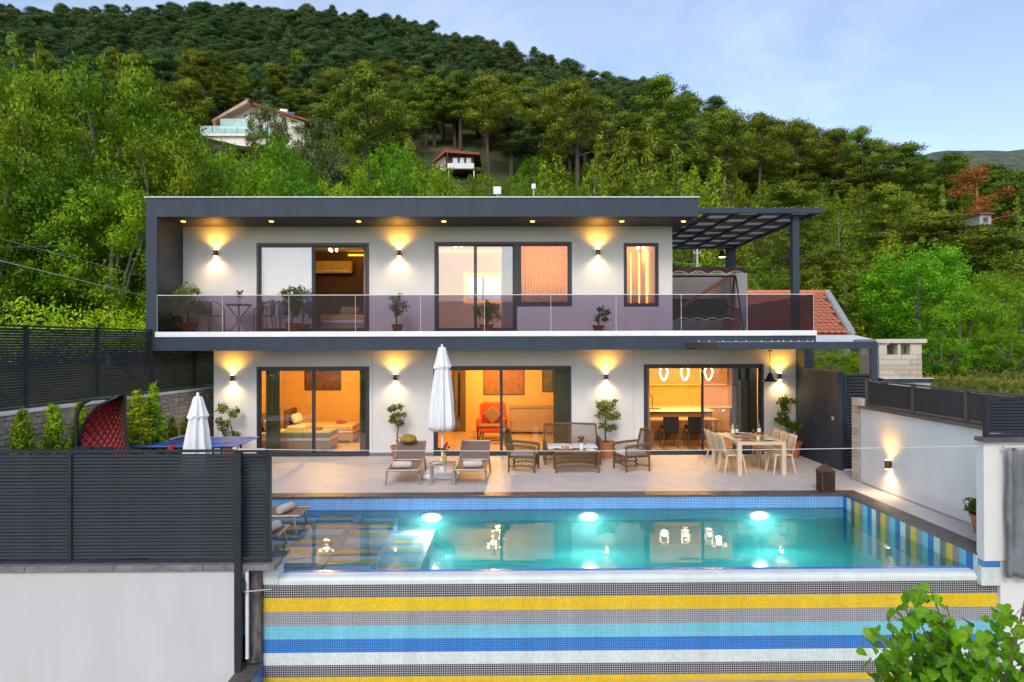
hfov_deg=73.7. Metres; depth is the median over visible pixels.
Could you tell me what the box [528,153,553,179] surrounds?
young tree
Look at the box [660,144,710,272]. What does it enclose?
young pine
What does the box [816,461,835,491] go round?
lantern
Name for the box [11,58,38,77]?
pine tree
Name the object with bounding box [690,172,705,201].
young pine
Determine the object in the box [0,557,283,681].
garden wall
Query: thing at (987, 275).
young tree
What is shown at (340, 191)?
young tree
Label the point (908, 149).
pine tree
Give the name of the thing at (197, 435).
closed parasol
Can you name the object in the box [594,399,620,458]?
potted plant
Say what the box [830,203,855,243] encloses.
young pine
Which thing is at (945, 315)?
plane tree
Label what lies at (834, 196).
young pine
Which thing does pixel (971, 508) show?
potted plant
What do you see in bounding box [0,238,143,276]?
overhead wire
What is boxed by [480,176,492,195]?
young pine
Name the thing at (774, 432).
garden chair
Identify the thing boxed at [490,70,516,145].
pine tree
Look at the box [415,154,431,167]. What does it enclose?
shrub
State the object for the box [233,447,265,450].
wire tensioner
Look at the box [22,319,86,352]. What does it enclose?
shrub
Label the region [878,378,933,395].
barbecue roof
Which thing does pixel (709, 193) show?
young pine
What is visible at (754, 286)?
young pine
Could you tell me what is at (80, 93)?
walnut tree
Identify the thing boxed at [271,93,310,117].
pine tree
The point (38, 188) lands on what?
walnut tree
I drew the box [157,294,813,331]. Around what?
balustrade
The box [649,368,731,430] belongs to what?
kitchen units
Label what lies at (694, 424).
dining chair
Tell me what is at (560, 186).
young pine
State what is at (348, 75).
pine tree
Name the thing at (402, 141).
pine tree
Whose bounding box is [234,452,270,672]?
steel post
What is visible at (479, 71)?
pine tree
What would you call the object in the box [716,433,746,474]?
garden chair
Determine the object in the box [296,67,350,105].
pine tree
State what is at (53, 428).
conifer shrub
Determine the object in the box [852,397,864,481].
stone pier
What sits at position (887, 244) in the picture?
young pine
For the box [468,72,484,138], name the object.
pine tree
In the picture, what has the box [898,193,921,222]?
young pine
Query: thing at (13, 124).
walnut tree
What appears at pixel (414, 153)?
pine tree
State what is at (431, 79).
pine tree
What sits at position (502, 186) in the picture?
shrub
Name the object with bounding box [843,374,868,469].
louvre gate
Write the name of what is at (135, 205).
walnut tree
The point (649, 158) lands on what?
young pine
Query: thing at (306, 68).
pine tree
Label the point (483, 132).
pine tree
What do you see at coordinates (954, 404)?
louvre screen
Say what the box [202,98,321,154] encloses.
hillside house
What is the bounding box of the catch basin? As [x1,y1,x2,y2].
[228,662,997,681]
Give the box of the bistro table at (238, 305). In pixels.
[225,304,251,331]
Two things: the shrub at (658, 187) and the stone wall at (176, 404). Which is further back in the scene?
the shrub at (658, 187)
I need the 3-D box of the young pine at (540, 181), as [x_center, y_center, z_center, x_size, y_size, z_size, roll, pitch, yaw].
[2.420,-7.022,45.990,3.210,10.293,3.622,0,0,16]
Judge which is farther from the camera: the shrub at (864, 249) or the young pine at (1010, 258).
the shrub at (864, 249)
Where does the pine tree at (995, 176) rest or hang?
on the ground at (498, 163)
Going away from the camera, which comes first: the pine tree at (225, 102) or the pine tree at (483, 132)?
the pine tree at (483, 132)
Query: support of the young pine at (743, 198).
on the ground at (498, 163)
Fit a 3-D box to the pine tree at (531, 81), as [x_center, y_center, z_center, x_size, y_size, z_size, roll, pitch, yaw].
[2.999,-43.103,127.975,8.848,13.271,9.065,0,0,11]
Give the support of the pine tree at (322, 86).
on the ground at (498, 163)
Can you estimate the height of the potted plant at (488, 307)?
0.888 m
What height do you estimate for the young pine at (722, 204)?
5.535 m
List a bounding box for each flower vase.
[234,290,242,303]
[437,442,452,462]
[577,436,586,449]
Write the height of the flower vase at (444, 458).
0.427 m
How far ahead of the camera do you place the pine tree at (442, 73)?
114.50 m
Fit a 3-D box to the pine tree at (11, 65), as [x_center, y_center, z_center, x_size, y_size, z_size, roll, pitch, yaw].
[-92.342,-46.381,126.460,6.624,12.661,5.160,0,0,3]
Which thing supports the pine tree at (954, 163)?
on the ground at (498, 163)
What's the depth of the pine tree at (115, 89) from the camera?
100.73 m
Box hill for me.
[915,149,1023,199]
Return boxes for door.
[452,370,465,431]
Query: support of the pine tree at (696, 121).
on the ground at (498, 163)
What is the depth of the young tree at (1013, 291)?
30.06 m
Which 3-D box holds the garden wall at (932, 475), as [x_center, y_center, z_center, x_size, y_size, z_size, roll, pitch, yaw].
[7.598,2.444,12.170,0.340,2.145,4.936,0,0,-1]
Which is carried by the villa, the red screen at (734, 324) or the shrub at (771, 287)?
the red screen at (734, 324)
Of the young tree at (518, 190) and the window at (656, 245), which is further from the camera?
the young tree at (518, 190)
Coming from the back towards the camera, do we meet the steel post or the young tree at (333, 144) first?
the young tree at (333, 144)
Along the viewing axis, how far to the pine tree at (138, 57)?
109.52 m
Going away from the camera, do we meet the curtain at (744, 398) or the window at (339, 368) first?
the window at (339, 368)
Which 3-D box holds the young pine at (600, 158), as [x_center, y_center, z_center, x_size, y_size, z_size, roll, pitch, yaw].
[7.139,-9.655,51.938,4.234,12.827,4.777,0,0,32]
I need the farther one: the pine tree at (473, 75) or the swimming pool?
the pine tree at (473, 75)
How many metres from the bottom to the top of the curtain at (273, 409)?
2.600 m
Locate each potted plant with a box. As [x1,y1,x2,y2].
[168,281,205,331]
[214,402,240,453]
[277,284,307,331]
[386,403,406,458]
[389,290,409,330]
[469,297,502,330]
[592,306,611,330]
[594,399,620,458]
[774,394,804,457]
[963,497,976,533]
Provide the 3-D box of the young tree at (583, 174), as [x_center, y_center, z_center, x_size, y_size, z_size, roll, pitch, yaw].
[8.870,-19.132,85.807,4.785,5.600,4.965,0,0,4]
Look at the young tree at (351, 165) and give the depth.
69.47 m
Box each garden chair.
[704,429,731,466]
[710,431,735,470]
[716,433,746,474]
[750,428,779,466]
[758,430,787,470]
[766,433,796,474]
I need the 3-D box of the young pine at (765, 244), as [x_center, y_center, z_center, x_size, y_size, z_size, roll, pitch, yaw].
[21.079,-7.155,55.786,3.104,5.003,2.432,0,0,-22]
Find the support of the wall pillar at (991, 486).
on the ground at (498, 163)
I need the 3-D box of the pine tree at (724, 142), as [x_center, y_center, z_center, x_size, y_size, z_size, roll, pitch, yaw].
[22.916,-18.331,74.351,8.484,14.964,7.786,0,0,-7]
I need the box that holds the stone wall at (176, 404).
[0,386,213,464]
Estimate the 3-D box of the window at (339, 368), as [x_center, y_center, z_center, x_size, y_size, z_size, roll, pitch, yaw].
[-5.310,1.882,18.302,2.998,2.397,0.172,0,0,-1]
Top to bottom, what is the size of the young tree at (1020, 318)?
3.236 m
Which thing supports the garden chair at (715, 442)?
on the terrace
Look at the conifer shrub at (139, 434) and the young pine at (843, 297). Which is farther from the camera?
the young pine at (843, 297)
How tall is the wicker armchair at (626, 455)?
0.966 m
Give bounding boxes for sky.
[0,0,1023,180]
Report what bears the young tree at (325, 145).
on the ground at (498, 163)
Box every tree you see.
[0,29,26,322]
[0,49,90,347]
[0,58,20,78]
[0,101,132,355]
[0,146,64,333]
[0,146,145,359]
[7,64,151,232]
[10,49,209,326]
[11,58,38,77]
[19,174,150,367]
[28,50,60,73]
[32,36,52,99]
[47,54,79,74]
[47,73,64,100]
[60,59,104,79]
[77,53,106,71]
[88,71,119,133]
[91,62,114,84]
[98,46,128,73]
[102,129,222,303]
[104,68,123,87]
[104,85,141,107]
[112,52,158,86]
[121,110,221,194]
[127,47,182,89]
[129,80,183,131]
[140,48,155,68]
[151,77,216,134]
[152,56,186,85]
[167,63,212,110]
[175,48,210,88]
[179,50,235,121]
[182,88,222,130]
[191,161,263,196]
[199,145,251,194]
[205,51,235,112]
[205,139,269,196]
[206,79,241,111]
[219,159,297,196]
[223,62,258,103]
[237,132,322,196]
[240,61,269,102]
[243,101,292,158]
[255,94,281,107]
[257,61,296,97]
[266,165,328,196]
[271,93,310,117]
[276,87,295,111]
[284,48,316,89]
[284,61,320,92]
[284,78,316,117]
[288,103,349,147]
[292,114,353,196]
[294,77,317,115]
[294,92,358,128]
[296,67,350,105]
[304,78,331,118]
[312,164,390,196]
[317,135,348,172]
[318,138,346,176]
[319,66,355,81]
[325,72,354,123]
[339,151,356,174]
[341,116,407,147]
[342,59,376,78]
[343,95,386,132]
[348,144,429,196]
[353,152,375,170]
[354,169,388,196]
[358,80,410,110]
[362,155,388,185]
[364,67,405,86]
[376,60,405,85]
[381,135,402,150]
[386,79,406,140]
[389,80,432,143]
[399,73,414,130]
[399,139,427,195]
[401,65,425,81]
[402,77,424,134]
[402,164,433,186]
[415,74,457,147]
[415,162,465,195]
[416,81,443,149]
[429,69,478,150]
[433,74,471,148]
[435,64,450,140]
[451,96,465,142]
[458,71,523,178]
[462,103,494,136]
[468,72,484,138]
[469,95,494,150]
[473,172,499,194]
[474,69,484,74]
[474,182,516,195]
[488,83,539,170]
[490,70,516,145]
[498,70,520,139]
[504,92,549,158]
[504,172,545,195]
[517,156,550,190]
[518,84,547,160]
[518,133,567,172]
[519,76,547,89]
[519,154,538,173]
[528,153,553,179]
[533,168,565,193]
[534,74,620,193]
[536,83,569,169]
[546,178,578,195]
[549,118,584,172]
[566,165,589,186]
[569,183,593,195]
[570,94,622,166]
[578,169,611,195]
[580,174,614,195]
[590,113,621,157]
[595,110,665,169]
[606,99,626,159]
[624,71,705,153]
[631,115,674,180]
[640,127,679,172]
[670,117,702,152]
[671,120,707,171]
[673,134,729,187]
[682,105,761,207]
[693,124,769,205]
[694,110,713,132]
[712,163,743,188]
[726,158,792,202]
[734,110,792,201]
[750,127,773,194]
[750,179,837,267]
[755,205,828,288]
[758,135,791,197]
[762,117,828,179]
[764,126,788,162]
[772,119,787,128]
[776,245,869,300]
[781,122,839,162]
[783,172,848,204]
[788,149,822,167]
[790,145,842,198]
[802,164,832,193]
[807,127,853,167]
[814,349,858,373]
[815,125,869,180]
[821,173,883,210]
[830,193,848,264]
[836,125,891,211]
[836,137,917,190]
[842,351,859,373]
[846,181,928,253]
[851,210,1001,275]
[853,235,984,347]
[856,582,1023,681]
[872,140,939,194]
[896,157,955,200]
[906,287,1013,363]
[910,150,995,232]
[912,271,982,321]
[912,330,981,376]
[930,223,1023,282]
[933,182,949,235]
[938,295,1023,359]
[952,269,1023,334]
[957,192,968,233]
[960,162,1019,195]
[968,326,1023,372]
[970,169,1023,253]
[971,275,1023,349]
[975,169,1023,199]
[992,297,1023,358]
[1008,193,1023,280]
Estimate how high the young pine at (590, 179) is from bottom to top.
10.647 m
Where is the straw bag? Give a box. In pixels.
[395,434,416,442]
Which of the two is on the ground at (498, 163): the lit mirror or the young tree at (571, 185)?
the young tree at (571, 185)
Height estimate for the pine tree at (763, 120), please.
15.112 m
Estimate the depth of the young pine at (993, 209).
87.48 m
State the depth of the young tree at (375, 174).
65.70 m
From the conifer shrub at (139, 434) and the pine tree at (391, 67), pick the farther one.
the pine tree at (391, 67)
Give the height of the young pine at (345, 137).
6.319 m
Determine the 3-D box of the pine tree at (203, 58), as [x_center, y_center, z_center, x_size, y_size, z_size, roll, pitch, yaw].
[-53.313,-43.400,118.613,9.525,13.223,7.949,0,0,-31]
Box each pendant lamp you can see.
[659,368,667,380]
[680,368,689,380]
[704,368,712,380]
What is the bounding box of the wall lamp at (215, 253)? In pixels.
[213,249,217,256]
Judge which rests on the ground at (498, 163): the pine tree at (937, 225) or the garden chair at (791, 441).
the pine tree at (937, 225)
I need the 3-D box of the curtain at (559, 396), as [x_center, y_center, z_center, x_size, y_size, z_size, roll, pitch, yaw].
[1.337,1.744,18.652,0.416,2.600,0.074,0,0,-1]
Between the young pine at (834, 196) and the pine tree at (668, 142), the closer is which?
the young pine at (834, 196)
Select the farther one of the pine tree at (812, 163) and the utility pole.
the pine tree at (812, 163)
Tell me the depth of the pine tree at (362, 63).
120.54 m
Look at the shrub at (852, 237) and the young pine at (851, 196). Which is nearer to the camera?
the shrub at (852, 237)
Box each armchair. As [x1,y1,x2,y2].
[476,401,507,439]
[502,428,539,472]
[612,428,654,472]
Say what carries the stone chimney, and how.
on the ground at (498, 163)
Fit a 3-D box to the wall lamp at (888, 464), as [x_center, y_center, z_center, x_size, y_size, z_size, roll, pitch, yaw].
[7.402,2.433,13.450,0.122,0.184,0.100,0,0,-1]
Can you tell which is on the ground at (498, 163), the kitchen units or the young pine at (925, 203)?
the young pine at (925, 203)
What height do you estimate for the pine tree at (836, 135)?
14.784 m
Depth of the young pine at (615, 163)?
53.89 m
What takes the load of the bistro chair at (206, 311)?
on the villa
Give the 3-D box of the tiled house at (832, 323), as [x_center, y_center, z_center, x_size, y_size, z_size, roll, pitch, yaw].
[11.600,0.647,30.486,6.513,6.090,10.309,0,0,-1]
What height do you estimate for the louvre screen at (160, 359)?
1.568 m
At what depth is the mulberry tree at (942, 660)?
5.23 m
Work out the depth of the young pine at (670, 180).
99.80 m
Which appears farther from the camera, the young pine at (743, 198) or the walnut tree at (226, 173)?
the young pine at (743, 198)
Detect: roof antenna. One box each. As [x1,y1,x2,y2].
[493,186,500,195]
[531,184,535,195]
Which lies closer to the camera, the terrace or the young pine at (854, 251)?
the terrace
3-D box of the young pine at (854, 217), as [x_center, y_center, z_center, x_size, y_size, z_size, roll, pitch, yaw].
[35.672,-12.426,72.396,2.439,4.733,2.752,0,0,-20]
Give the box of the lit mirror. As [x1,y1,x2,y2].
[464,273,501,303]
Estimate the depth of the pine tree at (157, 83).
99.30 m
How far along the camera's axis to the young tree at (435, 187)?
46.14 m
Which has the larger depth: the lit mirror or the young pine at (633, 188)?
the young pine at (633, 188)
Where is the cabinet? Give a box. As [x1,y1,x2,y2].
[509,405,552,431]
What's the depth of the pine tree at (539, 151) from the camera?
97.05 m
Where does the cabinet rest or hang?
on the villa
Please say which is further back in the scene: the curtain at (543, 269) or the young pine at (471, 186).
the young pine at (471, 186)
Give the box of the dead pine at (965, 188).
[940,162,1023,229]
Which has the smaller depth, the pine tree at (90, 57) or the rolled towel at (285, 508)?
the rolled towel at (285, 508)
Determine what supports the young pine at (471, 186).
on the ground at (498, 163)
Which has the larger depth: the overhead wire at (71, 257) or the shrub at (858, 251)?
the shrub at (858, 251)
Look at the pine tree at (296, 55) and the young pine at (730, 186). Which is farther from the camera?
the pine tree at (296, 55)
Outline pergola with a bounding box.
[672,207,821,329]
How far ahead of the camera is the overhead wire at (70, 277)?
15.72 m
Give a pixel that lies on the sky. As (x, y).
(945, 75)
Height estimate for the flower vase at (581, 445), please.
0.337 m
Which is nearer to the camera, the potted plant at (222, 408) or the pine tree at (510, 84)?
the potted plant at (222, 408)
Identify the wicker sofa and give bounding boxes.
[543,422,601,464]
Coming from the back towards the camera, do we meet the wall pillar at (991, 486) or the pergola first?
the pergola
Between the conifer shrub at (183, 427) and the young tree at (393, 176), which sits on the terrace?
the conifer shrub at (183, 427)
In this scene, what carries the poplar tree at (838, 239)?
on the ground at (498, 163)
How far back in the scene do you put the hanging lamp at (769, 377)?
16.60 m
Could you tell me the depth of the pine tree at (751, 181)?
96.98 m
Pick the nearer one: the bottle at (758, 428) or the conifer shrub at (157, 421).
the conifer shrub at (157, 421)
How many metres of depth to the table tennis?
15.41 m
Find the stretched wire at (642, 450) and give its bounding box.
[266,446,972,450]
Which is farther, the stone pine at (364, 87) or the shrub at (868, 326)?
the stone pine at (364, 87)
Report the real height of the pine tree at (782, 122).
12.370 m
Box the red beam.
[681,277,728,306]
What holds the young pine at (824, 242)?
on the ground at (498, 163)
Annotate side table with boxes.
[429,461,455,484]
[477,425,506,440]
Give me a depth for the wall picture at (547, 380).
23.29 m
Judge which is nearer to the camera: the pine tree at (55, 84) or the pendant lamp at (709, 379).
the pendant lamp at (709, 379)
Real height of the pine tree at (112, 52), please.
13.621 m
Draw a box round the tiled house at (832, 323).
[747,289,888,359]
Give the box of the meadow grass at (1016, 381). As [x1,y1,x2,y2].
[817,332,1023,398]
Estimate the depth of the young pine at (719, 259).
41.69 m
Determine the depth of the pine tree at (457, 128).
113.12 m
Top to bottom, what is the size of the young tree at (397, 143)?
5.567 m
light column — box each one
[630,252,630,302]
[638,252,639,302]
[646,252,647,302]
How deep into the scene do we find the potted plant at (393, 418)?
17.79 m
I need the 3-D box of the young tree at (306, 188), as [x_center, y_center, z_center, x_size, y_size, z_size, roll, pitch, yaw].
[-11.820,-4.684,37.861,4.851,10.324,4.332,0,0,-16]
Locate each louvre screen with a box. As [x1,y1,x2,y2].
[0,324,213,411]
[0,448,271,563]
[865,379,1023,429]
[982,396,1023,436]
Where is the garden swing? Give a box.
[672,267,744,329]
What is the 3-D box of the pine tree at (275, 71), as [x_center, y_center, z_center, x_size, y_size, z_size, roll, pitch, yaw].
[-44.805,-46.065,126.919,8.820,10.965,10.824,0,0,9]
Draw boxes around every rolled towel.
[272,520,281,531]
[276,502,294,513]
[392,461,411,467]
[463,460,481,467]
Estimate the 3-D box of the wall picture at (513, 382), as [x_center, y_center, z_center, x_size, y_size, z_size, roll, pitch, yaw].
[-0.280,1.212,23.273,1.397,1.244,0.030,0,0,-1]
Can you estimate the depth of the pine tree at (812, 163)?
103.47 m
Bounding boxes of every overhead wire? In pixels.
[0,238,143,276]
[0,260,145,296]
[674,262,776,267]
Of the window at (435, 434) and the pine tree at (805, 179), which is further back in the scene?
the pine tree at (805, 179)
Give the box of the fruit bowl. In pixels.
[557,446,572,450]
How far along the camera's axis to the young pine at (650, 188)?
74.19 m
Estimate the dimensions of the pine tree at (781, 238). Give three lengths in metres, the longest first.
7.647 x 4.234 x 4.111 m
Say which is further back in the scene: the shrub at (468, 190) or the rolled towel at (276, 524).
the shrub at (468, 190)
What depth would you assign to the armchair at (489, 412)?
21.59 m
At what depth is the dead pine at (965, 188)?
62.04 m
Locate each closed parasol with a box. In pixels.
[180,392,211,480]
[423,344,460,478]
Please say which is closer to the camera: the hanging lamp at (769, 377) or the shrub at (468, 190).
the hanging lamp at (769, 377)
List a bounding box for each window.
[233,121,241,125]
[244,115,249,125]
[256,243,368,331]
[257,366,368,456]
[433,366,571,455]
[434,242,516,330]
[517,242,571,305]
[624,243,658,306]
[644,364,763,454]
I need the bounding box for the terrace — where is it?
[0,454,976,559]
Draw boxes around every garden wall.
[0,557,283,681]
[857,406,1023,525]
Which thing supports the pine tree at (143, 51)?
on the ground at (498, 163)
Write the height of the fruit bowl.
0.100 m
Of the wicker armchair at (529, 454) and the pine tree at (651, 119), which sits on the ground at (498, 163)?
the pine tree at (651, 119)
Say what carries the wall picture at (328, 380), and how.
attached to the villa
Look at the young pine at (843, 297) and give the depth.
34.25 m
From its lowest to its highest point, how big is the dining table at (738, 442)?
0.765 m
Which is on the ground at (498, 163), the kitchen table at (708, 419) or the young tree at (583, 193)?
the young tree at (583, 193)
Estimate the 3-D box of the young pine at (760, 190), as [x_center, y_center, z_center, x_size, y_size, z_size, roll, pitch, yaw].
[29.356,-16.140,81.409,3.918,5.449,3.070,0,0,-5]
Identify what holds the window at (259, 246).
in the villa
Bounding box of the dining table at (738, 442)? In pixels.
[715,432,785,475]
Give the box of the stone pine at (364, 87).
[311,65,413,190]
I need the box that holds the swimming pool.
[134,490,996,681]
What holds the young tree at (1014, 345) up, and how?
on the ground at (498, 163)
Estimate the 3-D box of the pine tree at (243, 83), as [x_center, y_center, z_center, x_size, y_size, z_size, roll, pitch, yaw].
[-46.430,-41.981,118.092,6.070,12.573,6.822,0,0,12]
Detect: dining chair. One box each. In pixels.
[659,416,678,448]
[684,416,700,448]
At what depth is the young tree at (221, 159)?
45.05 m
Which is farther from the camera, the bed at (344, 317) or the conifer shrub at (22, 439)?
the bed at (344, 317)
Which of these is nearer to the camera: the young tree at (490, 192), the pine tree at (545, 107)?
the young tree at (490, 192)
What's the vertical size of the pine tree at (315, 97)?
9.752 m
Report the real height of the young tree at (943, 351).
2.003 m
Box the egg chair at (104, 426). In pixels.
[73,393,130,484]
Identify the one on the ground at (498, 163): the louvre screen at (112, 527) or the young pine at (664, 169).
the young pine at (664, 169)
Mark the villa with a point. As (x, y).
(629, 345)
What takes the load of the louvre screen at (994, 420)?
on the wall pillar at (991, 486)
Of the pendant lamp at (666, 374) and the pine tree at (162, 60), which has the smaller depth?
the pendant lamp at (666, 374)
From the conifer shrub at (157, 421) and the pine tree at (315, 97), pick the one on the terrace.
the conifer shrub at (157, 421)
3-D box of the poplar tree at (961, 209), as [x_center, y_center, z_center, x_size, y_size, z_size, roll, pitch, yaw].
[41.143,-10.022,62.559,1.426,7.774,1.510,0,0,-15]
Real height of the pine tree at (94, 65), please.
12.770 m
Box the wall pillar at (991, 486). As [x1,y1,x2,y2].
[974,436,1023,681]
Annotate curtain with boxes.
[266,371,280,451]
[360,371,365,449]
[364,248,364,327]
[502,247,512,327]
[521,246,567,301]
[553,370,566,442]
[648,369,649,448]
[732,368,756,449]
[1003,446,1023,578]
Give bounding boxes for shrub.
[1,407,37,508]
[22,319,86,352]
[36,403,72,501]
[65,400,88,484]
[126,388,158,477]
[144,381,171,460]
[166,416,179,453]
[180,415,187,453]
[249,151,258,166]
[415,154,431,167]
[459,182,479,195]
[500,176,514,189]
[503,178,523,194]
[511,171,524,182]
[647,179,663,195]
[651,185,662,195]
[685,260,759,281]
[739,246,754,273]
[746,239,766,258]
[746,256,776,272]
[747,265,788,289]
[750,251,788,289]
[776,268,787,288]
[802,227,869,252]
[846,242,869,265]
[848,233,875,255]
[855,300,903,335]
[915,257,984,302]
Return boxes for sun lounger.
[259,506,308,534]
[272,524,289,556]
[385,440,426,484]
[453,440,490,484]
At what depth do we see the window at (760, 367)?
18.36 m
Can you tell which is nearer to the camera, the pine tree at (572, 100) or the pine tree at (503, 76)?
the pine tree at (572, 100)
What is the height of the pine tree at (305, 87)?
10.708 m
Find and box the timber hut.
[433,149,481,176]
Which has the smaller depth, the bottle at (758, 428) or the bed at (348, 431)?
the bottle at (758, 428)
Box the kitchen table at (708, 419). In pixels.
[650,417,719,438]
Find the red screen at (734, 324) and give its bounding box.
[729,308,739,330]
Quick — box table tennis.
[130,435,258,453]
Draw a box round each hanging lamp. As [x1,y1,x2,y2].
[716,238,727,257]
[763,350,776,381]
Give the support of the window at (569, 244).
in the villa
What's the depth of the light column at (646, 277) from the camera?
19.94 m
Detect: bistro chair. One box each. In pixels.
[196,300,224,331]
[253,299,276,331]
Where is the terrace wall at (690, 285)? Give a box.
[672,273,746,330]
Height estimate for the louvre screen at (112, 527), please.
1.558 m
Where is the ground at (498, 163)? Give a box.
[0,77,1023,661]
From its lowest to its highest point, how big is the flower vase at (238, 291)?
0.362 m
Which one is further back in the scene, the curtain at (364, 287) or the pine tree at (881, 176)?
the pine tree at (881, 176)
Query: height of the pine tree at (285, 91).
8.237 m
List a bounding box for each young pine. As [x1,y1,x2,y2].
[342,127,352,145]
[344,147,362,172]
[398,135,418,174]
[463,174,482,195]
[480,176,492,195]
[534,161,553,195]
[538,151,570,195]
[582,130,617,195]
[583,159,610,195]
[608,127,635,195]
[618,157,649,195]
[629,120,685,266]
[642,179,655,195]
[652,162,676,191]
[653,157,670,185]
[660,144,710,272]
[667,169,675,191]
[672,162,717,272]
[684,172,694,194]
[688,156,739,272]
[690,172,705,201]
[691,201,705,231]
[697,256,721,272]
[711,228,724,272]
[719,191,731,218]
[726,172,741,206]
[729,179,748,214]
[731,231,754,264]
[734,231,754,281]
[735,182,751,225]
[747,183,768,214]
[747,274,761,289]
[753,233,786,275]
[759,180,771,207]
[800,239,822,283]
[802,264,833,295]
[805,259,852,324]
[806,181,817,202]
[813,194,833,229]
[815,214,835,247]
[816,226,831,251]
[818,183,832,210]
[822,201,842,225]
[823,228,866,301]
[825,268,874,335]
[829,191,846,233]
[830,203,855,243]
[836,264,868,331]
[837,202,860,237]
[841,185,859,222]
[844,239,868,279]
[847,245,925,348]
[849,251,865,278]
[851,184,875,219]
[863,226,877,256]
[869,232,906,306]
[873,228,913,301]
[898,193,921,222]
[915,193,931,216]
[927,241,954,306]
[930,265,974,301]
[978,249,1023,326]
[982,200,1005,222]
[991,195,1010,222]
[1003,254,1023,298]
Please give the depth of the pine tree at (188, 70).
113.18 m
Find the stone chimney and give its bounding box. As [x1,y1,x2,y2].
[853,339,926,377]
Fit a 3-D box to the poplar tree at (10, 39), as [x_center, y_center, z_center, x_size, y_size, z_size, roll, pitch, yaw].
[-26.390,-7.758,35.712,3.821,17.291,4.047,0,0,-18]
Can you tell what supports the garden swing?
on the villa
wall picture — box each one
[304,371,340,389]
[483,370,523,394]
[542,370,552,391]
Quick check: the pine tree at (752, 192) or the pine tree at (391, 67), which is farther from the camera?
the pine tree at (391, 67)
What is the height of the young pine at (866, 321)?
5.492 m
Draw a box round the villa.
[144,196,816,456]
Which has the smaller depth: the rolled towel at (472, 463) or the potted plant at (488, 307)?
the rolled towel at (472, 463)
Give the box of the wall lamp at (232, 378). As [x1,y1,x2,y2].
[230,375,234,381]
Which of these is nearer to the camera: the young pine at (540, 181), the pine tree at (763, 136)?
the young pine at (540, 181)
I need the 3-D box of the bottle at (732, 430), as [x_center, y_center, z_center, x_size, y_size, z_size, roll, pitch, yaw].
[5.303,2.107,16.406,0.085,0.342,0.085,0,0,-1]
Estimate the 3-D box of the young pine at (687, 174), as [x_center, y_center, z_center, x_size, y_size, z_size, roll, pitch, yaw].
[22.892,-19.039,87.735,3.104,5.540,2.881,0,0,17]
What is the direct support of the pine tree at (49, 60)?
on the ground at (498, 163)
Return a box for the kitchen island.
[650,395,713,439]
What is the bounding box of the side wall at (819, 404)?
[796,349,844,469]
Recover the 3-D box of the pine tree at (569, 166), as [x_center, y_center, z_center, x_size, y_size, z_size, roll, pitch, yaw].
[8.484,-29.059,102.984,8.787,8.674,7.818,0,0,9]
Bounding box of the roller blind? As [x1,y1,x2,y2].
[264,248,313,327]
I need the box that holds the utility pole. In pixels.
[693,249,700,272]
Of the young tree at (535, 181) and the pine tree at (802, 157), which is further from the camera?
the pine tree at (802, 157)
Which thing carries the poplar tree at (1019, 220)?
on the ground at (498, 163)
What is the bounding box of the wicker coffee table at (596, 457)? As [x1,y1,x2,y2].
[553,448,599,472]
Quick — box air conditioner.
[315,261,352,273]
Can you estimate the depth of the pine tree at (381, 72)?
117.31 m
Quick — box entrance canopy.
[687,340,877,405]
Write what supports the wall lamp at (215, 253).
attached to the villa
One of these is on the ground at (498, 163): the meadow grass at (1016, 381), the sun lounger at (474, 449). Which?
the meadow grass at (1016, 381)
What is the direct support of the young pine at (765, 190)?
on the ground at (498, 163)
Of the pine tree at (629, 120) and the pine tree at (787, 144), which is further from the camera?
the pine tree at (787, 144)
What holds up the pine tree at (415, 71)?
on the ground at (498, 163)
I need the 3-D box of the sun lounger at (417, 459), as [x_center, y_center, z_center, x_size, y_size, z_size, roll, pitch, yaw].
[-2.356,2.722,15.413,0.754,0.681,2.006,0,0,-3]
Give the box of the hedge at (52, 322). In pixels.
[0,290,182,408]
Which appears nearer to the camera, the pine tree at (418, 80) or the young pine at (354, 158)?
the young pine at (354, 158)
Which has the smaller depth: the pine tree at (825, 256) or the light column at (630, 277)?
the light column at (630, 277)
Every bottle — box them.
[731,421,734,435]
[757,421,760,433]
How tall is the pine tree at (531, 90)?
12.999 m
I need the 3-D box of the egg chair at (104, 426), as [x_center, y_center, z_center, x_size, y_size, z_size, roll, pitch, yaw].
[-7.498,2.007,12.500,1.050,2.104,1.050,0,0,-1]
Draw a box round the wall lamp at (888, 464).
[884,460,891,469]
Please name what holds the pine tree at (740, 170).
on the ground at (498, 163)
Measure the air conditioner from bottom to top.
0.400 m
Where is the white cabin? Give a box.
[961,213,994,227]
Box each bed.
[262,413,337,449]
[284,407,359,442]
[320,302,363,327]
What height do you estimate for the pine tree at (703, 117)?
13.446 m
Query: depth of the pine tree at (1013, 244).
41.41 m

